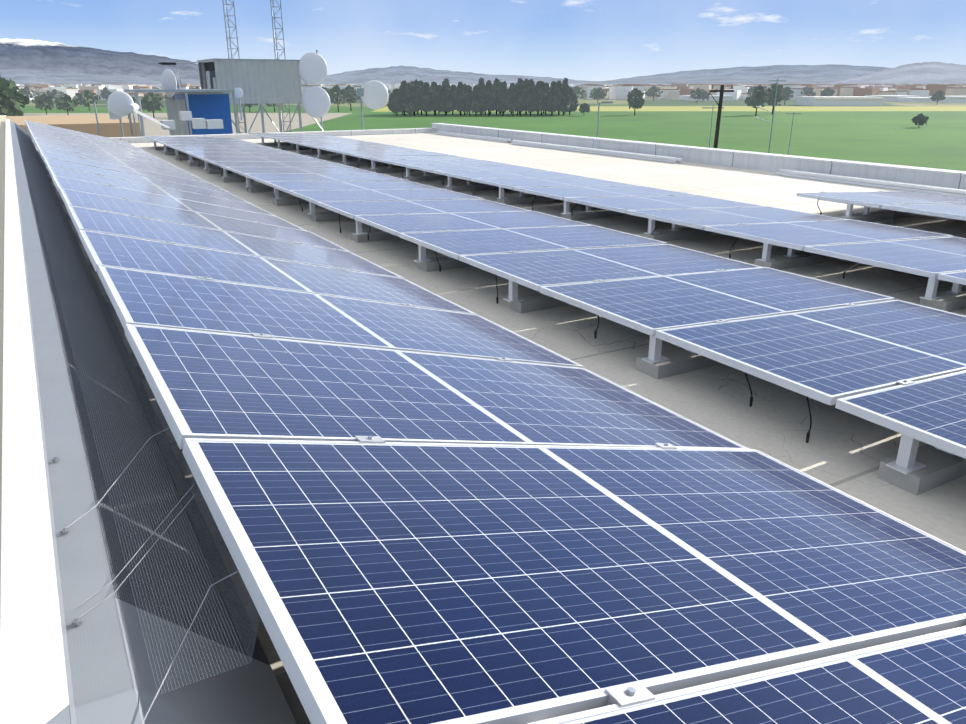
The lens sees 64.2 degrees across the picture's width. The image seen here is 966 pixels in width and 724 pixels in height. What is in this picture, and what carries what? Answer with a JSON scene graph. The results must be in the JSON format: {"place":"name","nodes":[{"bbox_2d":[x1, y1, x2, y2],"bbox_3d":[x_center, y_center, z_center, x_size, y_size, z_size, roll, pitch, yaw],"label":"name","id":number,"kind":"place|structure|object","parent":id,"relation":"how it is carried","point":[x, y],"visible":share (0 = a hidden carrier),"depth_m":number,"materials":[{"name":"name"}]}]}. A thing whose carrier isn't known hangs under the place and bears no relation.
{"place":"outdoors","nodes":[
{"label":"outdoors","id":0,"kind":"place"},
{"bbox_2d":[0,69,199,83],"bbox_3d":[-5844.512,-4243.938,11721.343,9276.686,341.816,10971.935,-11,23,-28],"label":"mountain","id":1,"kind":"structure","parent":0,"point":[25,76],"depth_m":8967.87,"materials":[{"name":"grey stone"}]},
{"bbox_2d":[0,38,302,79],"bbox_3d":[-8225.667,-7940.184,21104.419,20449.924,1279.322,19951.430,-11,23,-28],"label":"mountain","id":2,"kind":"structure","parent":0,"point":[36,55],"depth_m":16059.32,"materials":[{"name":"grey stone"}]},
{"bbox_2d":[301,65,584,83],"bbox_3d":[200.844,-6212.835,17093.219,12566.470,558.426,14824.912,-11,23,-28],"label":"hills","id":3,"kind":"structure","parent":0,"point":[395,74],"depth_m":12672.75,"materials":[{"name":"grey stone"}]},
{"bbox_2d":[0,84,965,170],"bbox_3d":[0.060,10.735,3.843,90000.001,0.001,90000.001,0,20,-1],"label":"ground","id":4,"kind":"structure","parent":0,"point":[888,133],"depth_m":225.48,"materials":[{"name":"green plant"}]},
{"bbox_2d":[6,114,140,139],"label":"field","id":5,"kind":"structure","parent":4,"relation":"on","point":[108,127],"depth_m":44.19,"materials":[{"name":"brown soil"}]},
{"bbox_2d":[17,85,815,99],"bbox_3d":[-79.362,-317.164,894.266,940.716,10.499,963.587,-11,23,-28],"label":"tree","id":6,"kind":"object","parent":4,"relation":"on","point":[26,92],"visible":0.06,"depth_m":496.42,"materials":[{"name":"green plant"}]},
{"bbox_2d":[0,76,945,127],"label":"field trees","id":7,"kind":"object","parent":4,"relation":"on","point":[11,98],"visible":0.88,"depth_m":287.22,"materials":[{"name":"green plant"}]},
{"bbox_2d":[4,83,965,105],"bbox_3d":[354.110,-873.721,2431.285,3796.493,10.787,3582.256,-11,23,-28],"label":"town","id":8,"kind":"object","parent":4,"relation":"on","point":[861,94],"visible":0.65,"depth_m":562.88,"materials":[{"name":"white"}]},
{"bbox_2d":[386,77,589,116],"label":"poplar grove","id":9,"kind":"object","parent":4,"relation":"on","point":[481,97],"visible":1,"depth_m":282.20,"materials":[{"name":"green plant"}]},
{"bbox_2d":[597,78,800,154],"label":"poles","id":10,"kind":"object","parent":4,"relation":"on","point":[720,107],"visible":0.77,"depth_m":65.50,"materials":[{"name":"grey wood"}]},
{"bbox_3d":[-12.049,5.362,3.999,40.698,9.996,27.598,-11,23,-28],"label":"building body","id":11,"kind":"object","parent":4,"relation":"on","visible":0},
{"bbox_2d":[0,115,5,624],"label":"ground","id":12,"kind":"structure","parent":11,"relation":"on","point":[2,167],"depth_m":3.47,"materials":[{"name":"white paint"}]},
{"bbox_2d":[32,123,965,189],"bbox_3d":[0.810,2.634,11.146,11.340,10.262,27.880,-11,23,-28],"label":"parapets","id":13,"kind":"object","parent":11,"relation":"on","point":[955,179],"visible":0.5,"depth_m":14.12,"materials":[{"name":"paint"}]},
{"bbox_2d":[35,133,965,675],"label":"flat roof","id":14,"kind":"structure","parent":11,"relation":"on","point":[843,451],"depth_m":5.21,"materials":[{"name":"beige concrete"}]},
{"bbox_2d":[0,119,296,723],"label":"parapet wall","id":15,"kind":"structure","parent":14,"relation":"on","point":[37,685],"depth_m":1.59,"materials":[{"name":"white paint"}]},
{"bbox_2d":[11,127,259,701],"bbox_3d":[-5.219,-2.315,8.846,0.275,0.090,18.880,-11,23,-28],"label":"wire net","id":16,"kind":"object","parent":15,"relation":"on","point":[88,366],"visible":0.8,"depth_m":1.68,"materials":[{"name":"grey metal"}]},
{"bbox_2d":[52,427,238,723],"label":"guy wires","id":17,"kind":"object","parent":15,"relation":"on","point":[76,621],"visible":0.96,"depth_m":1.36,"materials":[{"name":"grey metal"}]},
{"bbox_2d":[37,151,310,723],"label":"panel supports","id":18,"kind":"object","parent":14,"relation":"on","point":[292,700],"depth_m":1.84,"materials":[{"name":"silver metal"}]},
{"bbox_2d":[24,120,128,143],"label":"solar panel","id":19,"kind":"object","parent":18,"relation":"on","point":[25,121],"visible":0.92,"depth_m":16.78,"materials":[{"name":"blue glass"}]},
{"bbox_2d":[26,122,134,146],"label":"solar panel","id":20,"kind":"object","parent":18,"relation":"on","point":[76,133],"visible":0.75,"depth_m":16.02,"materials":[{"name":"blue glass"}]},
{"bbox_2d":[27,124,143,150],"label":"solar panel","id":21,"kind":"object","parent":18,"relation":"on","point":[80,136],"visible":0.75,"depth_m":15.11,"materials":[{"name":"blue glass"}]},
{"bbox_2d":[28,127,151,154],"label":"solar panel","id":22,"kind":"object","parent":18,"relation":"on","point":[79,138],"visible":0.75,"depth_m":14.33,"materials":[{"name":"blue glass"}]},
{"bbox_2d":[29,129,159,158],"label":"solar panel","id":23,"kind":"object","parent":18,"relation":"on","point":[86,142],"visible":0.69,"depth_m":13.48,"materials":[{"name":"blue glass"}]},
{"bbox_2d":[30,132,170,163],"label":"solar panel","id":24,"kind":"object","parent":18,"relation":"on","point":[94,146],"visible":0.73,"depth_m":12.64,"materials":[{"name":"blue glass"}]},
{"bbox_2d":[32,136,182,169],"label":"solar panel","id":25,"kind":"object","parent":18,"relation":"on","point":[67,144],"visible":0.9,"depth_m":11.79,"materials":[{"name":"blue glass"}]},
{"bbox_2d":[34,140,194,175],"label":"solar panel","id":26,"kind":"object","parent":18,"relation":"on","point":[72,149],"visible":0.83,"depth_m":10.97,"materials":[{"name":"blue glass"}]},
{"bbox_2d":[37,145,208,182],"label":"solar panel","id":27,"kind":"object","parent":18,"relation":"on","point":[99,159],"visible":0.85,"depth_m":10.16,"materials":[{"name":"blue glass"}]},
{"bbox_2d":[39,150,228,192],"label":"solar panel","id":28,"kind":"object","parent":18,"relation":"on","point":[85,161],"visible":0.77,"depth_m":9.28,"materials":[{"name":"blue glass"}]},
{"bbox_2d":[43,157,250,203],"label":"solar panel","id":29,"kind":"object","parent":18,"relation":"on","point":[128,176],"visible":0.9,"depth_m":8.45,"materials":[{"name":"blue glass"}]},
{"bbox_2d":[47,165,274,215],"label":"solar panel","id":30,"kind":"object","parent":18,"relation":"on","point":[115,182],"visible":0.83,"depth_m":7.62,"materials":[{"name":"blue glass"}]},
{"bbox_2d":[52,175,305,230],"bbox_3d":[-2.672,-1.396,6.857,2.000,0.046,1.029,5,14,-33],"label":"solar panel","id":31,"kind":"object","parent":18,"relation":"on","point":[110,190],"visible":0.83,"depth_m":6.79,"materials":[{"name":"blue glass"}]},
{"bbox_2d":[59,188,349,251],"bbox_3d":[-2.156,-1.101,6.032,2.000,0.046,1.029,5,14,-33],"label":"solar panel","id":32,"kind":"object","parent":18,"relation":"on","point":[124,205],"visible":0.77,"depth_m":5.93,"materials":[{"name":"blue glass"}]},
{"bbox_2d":[67,205,402,277],"bbox_3d":[-1.645,-0.798,5.202,2.000,0.045,1.029,5,14,-33],"label":"solar panel","id":33,"kind":"object","parent":18,"relation":"on","point":[106,222],"visible":0.81,"depth_m":5.08,"materials":[{"name":"blue glass"}]},
{"bbox_2d":[78,229,475,314],"bbox_3d":[-1.134,-0.496,4.372,2.000,0.047,1.029,5,14,-33],"label":"solar panel","id":34,"kind":"object","parent":18,"relation":"on","point":[132,253],"visible":0.85,"depth_m":4.23,"materials":[{"name":"blue glass"}]},
{"bbox_2d":[97,265,583,367],"bbox_3d":[-0.618,-0.196,3.544,2.000,0.046,1.029,5,14,-33],"label":"solar panel","id":35,"kind":"object","parent":18,"relation":"on","point":[146,298],"visible":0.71,"depth_m":3.37,"materials":[{"name":"blue glass"}]},
{"bbox_2d":[125,324,748,448],"bbox_3d":[-0.111,0.105,2.716,2.000,0.046,1.029,5,14,-33],"label":"solar panel","id":36,"kind":"object","parent":18,"relation":"on","point":[216,385],"visible":0.81,"depth_m":2.49,"materials":[{"name":"blue glass"}]},
{"bbox_2d":[182,436,965,723],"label":"solar panel","id":37,"kind":"object","parent":18,"relation":"on","point":[413,583],"visible":0.98,"depth_m":1.55,"materials":[{"name":"blue glass"}]},
{"bbox_2d":[528,614,965,723],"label":"solar panel","id":38,"kind":"object","parent":18,"relation":"on","point":[919,680],"visible":1,"depth_m":1.30,"materials":[{"name":"blue glass"}]},
{"bbox_2d":[180,146,895,442],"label":"cables","id":39,"kind":"object","parent":14,"relation":"on","point":[751,397],"visible":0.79,"depth_m":5.35,"materials":[{"name":"black plastic"}]},
{"bbox_2d":[153,137,965,495],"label":"panel support blocks","id":40,"kind":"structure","parent":14,"relation":"on","point":[913,467],"depth_m":6.12,"materials":[{"name":"grey concrete"}]},
{"bbox_2d":[144,136,239,139],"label":"solar panel","id":41,"kind":"object","parent":40,"relation":"on","point":[176,137],"visible":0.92,"depth_m":17.95,"materials":[{"name":"blue glass"}]},
{"bbox_2d":[151,138,251,142],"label":"solar panel","id":42,"kind":"object","parent":40,"relation":"on","point":[200,140],"visible":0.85,"depth_m":17.12,"materials":[{"name":"blue glass"}]},
{"bbox_2d":[159,141,262,145],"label":"solar panel","id":43,"kind":"object","parent":40,"relation":"on","point":[165,143],"visible":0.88,"depth_m":16.33,"materials":[{"name":"blue glass"}]},
{"bbox_2d":[167,144,275,148],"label":"solar panel","id":44,"kind":"object","parent":40,"relation":"on","point":[174,146],"visible":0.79,"depth_m":15.49,"materials":[{"name":"blue glass"}]},
{"bbox_2d":[176,147,292,152],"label":"solar panel","id":45,"kind":"object","parent":40,"relation":"on","point":[201,149],"visible":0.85,"depth_m":14.65,"materials":[{"name":"blue glass"}]},
{"bbox_2d":[186,151,309,157],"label":"solar panel","id":46,"kind":"object","parent":40,"relation":"on","point":[236,154],"visible":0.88,"depth_m":13.81,"materials":[{"name":"blue glass"}]},
{"bbox_2d":[198,156,329,162],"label":"solar panel","id":47,"kind":"object","parent":40,"relation":"on","point":[209,159],"visible":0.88,"depth_m":13.00,"materials":[{"name":"blue glass"}]},
{"bbox_2d":[211,161,353,168],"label":"solar panel","id":48,"kind":"object","parent":40,"relation":"on","point":[223,164],"visible":0.85,"depth_m":12.16,"materials":[{"name":"blue glass"}]},
{"bbox_2d":[248,133,336,136],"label":"solar panel","id":49,"kind":"object","parent":40,"relation":"on","point":[256,134],"visible":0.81,"depth_m":19.10,"materials":[{"name":"blue glass"}]},
{"bbox_2d":[226,166,374,175],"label":"solar panel","id":50,"kind":"object","parent":40,"relation":"on","point":[242,170],"visible":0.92,"depth_m":11.35,"materials":[{"name":"blue glass"}]},
{"bbox_2d":[259,135,354,139],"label":"solar panel","id":51,"kind":"object","parent":40,"relation":"on","point":[281,136],"visible":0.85,"depth_m":18.25,"materials":[{"name":"blue glass"}]},
{"bbox_2d":[271,137,365,141],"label":"solar panel","id":52,"kind":"object","parent":40,"relation":"on","point":[291,138],"visible":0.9,"depth_m":17.45,"materials":[{"name":"blue glass"}]},
{"bbox_2d":[243,172,408,183],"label":"solar panel","id":53,"kind":"object","parent":40,"relation":"on","point":[276,176],"visible":0.92,"depth_m":10.49,"materials":[{"name":"blue glass"}]},
{"bbox_2d":[285,140,386,144],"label":"solar panel","id":54,"kind":"object","parent":40,"relation":"on","point":[323,142],"visible":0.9,"depth_m":16.60,"materials":[{"name":"blue glass"}]},
{"bbox_2d":[299,143,404,147],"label":"solar panel","id":55,"kind":"object","parent":40,"relation":"on","point":[313,145],"visible":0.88,"depth_m":15.76,"materials":[{"name":"blue glass"}]},
{"bbox_2d":[264,180,440,192],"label":"solar panel","id":56,"kind":"object","parent":40,"relation":"on","point":[284,186],"visible":0.83,"depth_m":9.67,"materials":[{"name":"blue glass"}]},
{"bbox_2d":[316,146,428,151],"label":"solar panel","id":57,"kind":"object","parent":40,"relation":"on","point":[331,149],"visible":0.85,"depth_m":14.94,"materials":[{"name":"blue glass"}]},
{"bbox_2d":[288,188,483,203],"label":"solar panel","id":58,"kind":"object","parent":40,"relation":"on","point":[316,196],"visible":0.88,"depth_m":8.80,"materials":[{"name":"blue glass"}]},
{"bbox_2d":[334,150,455,155],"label":"solar panel","id":59,"kind":"object","parent":40,"relation":"on","point":[359,152],"visible":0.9,"depth_m":14.08,"materials":[{"name":"blue glass"}]},
{"bbox_2d":[354,154,477,160],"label":"solar panel","id":60,"kind":"object","parent":40,"relation":"on","point":[380,156],"visible":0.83,"depth_m":13.26,"materials":[{"name":"blue glass"}]},
{"bbox_2d":[317,199,530,218],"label":"solar panel","id":61,"kind":"object","parent":40,"relation":"on","point":[350,209],"visible":0.92,"depth_m":7.98,"materials":[{"name":"blue glass"}]},
{"bbox_2d":[378,159,511,166],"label":"solar panel","id":62,"kind":"object","parent":40,"relation":"on","point":[399,162],"visible":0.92,"depth_m":12.42,"materials":[{"name":"blue glass"}]},
{"bbox_2d":[354,210,589,236],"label":"solar panel","id":63,"kind":"object","parent":40,"relation":"on","point":[395,224],"visible":0.81,"depth_m":7.14,"materials":[{"name":"blue glass"}]},
{"bbox_2d":[404,164,547,172],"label":"solar panel","id":64,"kind":"object","parent":40,"relation":"on","point":[432,168],"visible":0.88,"depth_m":11.59,"materials":[{"name":"blue glass"}]},
{"bbox_2d":[435,170,589,180],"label":"solar panel","id":65,"kind":"object","parent":40,"relation":"on","point":[465,175],"visible":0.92,"depth_m":10.77,"materials":[{"name":"blue glass"}]},
{"bbox_2d":[399,225,666,259],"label":"solar panel","id":66,"kind":"object","parent":40,"relation":"on","point":[452,244],"visible":0.94,"depth_m":6.30,"materials":[{"name":"blue glass"}]},
{"bbox_2d":[471,177,638,189],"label":"solar panel","id":67,"kind":"object","parent":40,"relation":"on","point":[509,183],"visible":0.88,"depth_m":9.93,"materials":[{"name":"blue glass"}]},
{"bbox_2d":[513,185,694,199],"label":"solar panel","id":68,"kind":"object","parent":40,"relation":"on","point":[559,193],"visible":0.88,"depth_m":9.09,"materials":[{"name":"blue glass"}]},
{"bbox_2d":[459,244,760,290],"bbox_3d":[0.938,-0.718,5.573,2.000,0.047,1.029,-8,21,-29],"label":"solar panel","id":69,"kind":"object","parent":40,"relation":"on","point":[535,270],"visible":0.9,"depth_m":5.46,"materials":[{"name":"blue glass"}]},
{"bbox_2d":[564,195,762,212],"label":"solar panel","id":70,"kind":"object","parent":40,"relation":"on","point":[622,204],"visible":0.88,"depth_m":8.25,"materials":[{"name":"blue glass"}]},
{"bbox_2d":[539,267,894,335],"bbox_3d":[1.448,-0.420,4.742,2.000,0.047,1.029,-8,21,-29],"label":"solar panel","id":71,"kind":"object","parent":40,"relation":"on","point":[650,306],"visible":0.98,"depth_m":4.61,"materials":[{"name":"blue glass"}]},
{"bbox_2d":[626,206,842,229],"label":"solar panel","id":72,"kind":"object","parent":40,"relation":"on","point":[698,218],"visible":0.83,"depth_m":7.41,"materials":[{"name":"blue glass"}]},
{"bbox_2d":[655,300,965,404],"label":"solar panel","id":73,"kind":"object","parent":40,"relation":"on","point":[829,356],"visible":0.98,"depth_m":3.71,"materials":[{"name":"blue glass"}]},
{"bbox_2d":[704,219,952,250],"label":"solar panel","id":74,"kind":"object","parent":40,"relation":"on","point":[797,235],"visible":0.92,"depth_m":6.57,"materials":[{"name":"blue glass"}]},
{"bbox_2d":[796,190,965,207],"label":"solar panel","id":75,"kind":"object","parent":40,"relation":"on","point":[877,199],"visible":0.96,"depth_m":8.53,"materials":[{"name":"blue glass"}]},
{"bbox_2d":[804,237,965,278],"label":"solar panel","id":76,"kind":"object","parent":40,"relation":"on","point":[934,258],"visible":0.98,"depth_m":5.66,"materials":[{"name":"blue glass"}]},
{"bbox_2d":[835,370,965,458],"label":"solar panel","id":77,"kind":"object","parent":40,"relation":"on","point":[931,411],"visible":0.96,"depth_m":2.93,"materials":[{"name":"blue glass"}]},
{"bbox_2d":[881,201,965,219],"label":"solar panel","id":78,"kind":"object","parent":40,"relation":"on","point":[953,210],"visible":1,"depth_m":7.63,"materials":[{"name":"blue glass"}]},
{"bbox_2d":[938,271,965,284],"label":"solar panel","id":79,"kind":"object","parent":40,"relation":"on","point":[957,277],"visible":1,"depth_m":4.91,"materials":[{"name":"blue glass"}]},
{"bbox_2d":[435,131,965,197],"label":"rail bundles","id":80,"kind":"object","parent":14,"relation":"on","point":[945,191],"visible":1,"depth_m":12.12,"materials":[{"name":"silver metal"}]},
{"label":"neighbouring roof","id":81,"kind":"object","parent":4,"relation":"on","visible":0},
{"bbox_2d":[93,89,238,136],"bbox_3d":[-12.967,-9.067,31.878,5.712,4.153,6.596,-11,23,-28],"label":"equipment shelter","id":82,"kind":"object","parent":81,"relation":"on","point":[199,112],"visible":0.58,"depth_m":32.44,"materials":[{"name":"blue metal"}]},
{"bbox_2d":[107,50,388,136],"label":"satellite dishes","id":83,"kind":"object","parent":81,"relation":"on","point":[372,94],"visible":0.94,"depth_m":36.52,"materials":[{"name":"white"}]},
{"bbox_2d":[222,0,290,133],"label":"lattice towers","id":84,"kind":"structure","parent":81,"relation":"on","point":[276,54],"depth_m":38.94,"materials":[{"name":"grey"}]},
{"bbox_2d":[197,58,323,133],"bbox_3d":[-11.698,-12.532,39.522,8.657,5.508,4.178,-11,23,-28],"label":"equipment container","id":85,"kind":"object","parent":81,"relation":"on","point":[261,82],"visible":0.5,"depth_m":37.69,"materials":[{"name":"grey metal"}]},
{"bbox_2d":[159,61,213,64],"bbox_3d":[-13.654,-13.740,35.716,2.559,0.444,0.240,-11,23,-28],"label":"lamp arm","id":86,"kind":"object","parent":85,"relation":"attached to","point":[166,63],"visible":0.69,"depth_m":35.31},
{"bbox_2d":[0,0,965,80],"label":"sky","id":87,"kind":"structure","parent":0,"point":[587,40],"materials":[{"name":"blue"}]},
{"bbox_2d":[507,78,841,83],"bbox_3d":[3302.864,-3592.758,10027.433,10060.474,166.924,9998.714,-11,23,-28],"label":"foothills","id":88,"kind":"structure","parent":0,"point":[739,81],"depth_m":7178.81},
{"bbox_2d":[608,64,888,80],"bbox_3d":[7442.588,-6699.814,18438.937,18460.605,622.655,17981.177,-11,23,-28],"label":"ridge","id":89,"kind":"structure","parent":0,"point":[835,71],"depth_m":13872.33,"materials":[{"name":"grey stone"}]},
{"bbox_2d":[831,62,965,84],"bbox_3d":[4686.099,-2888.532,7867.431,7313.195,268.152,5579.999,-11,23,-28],"label":"mountain","id":90,"kind":"structure","parent":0,"point":[936,73],"depth_m":5827.98,"materials":[{"name":"grey stone"}]}
]}

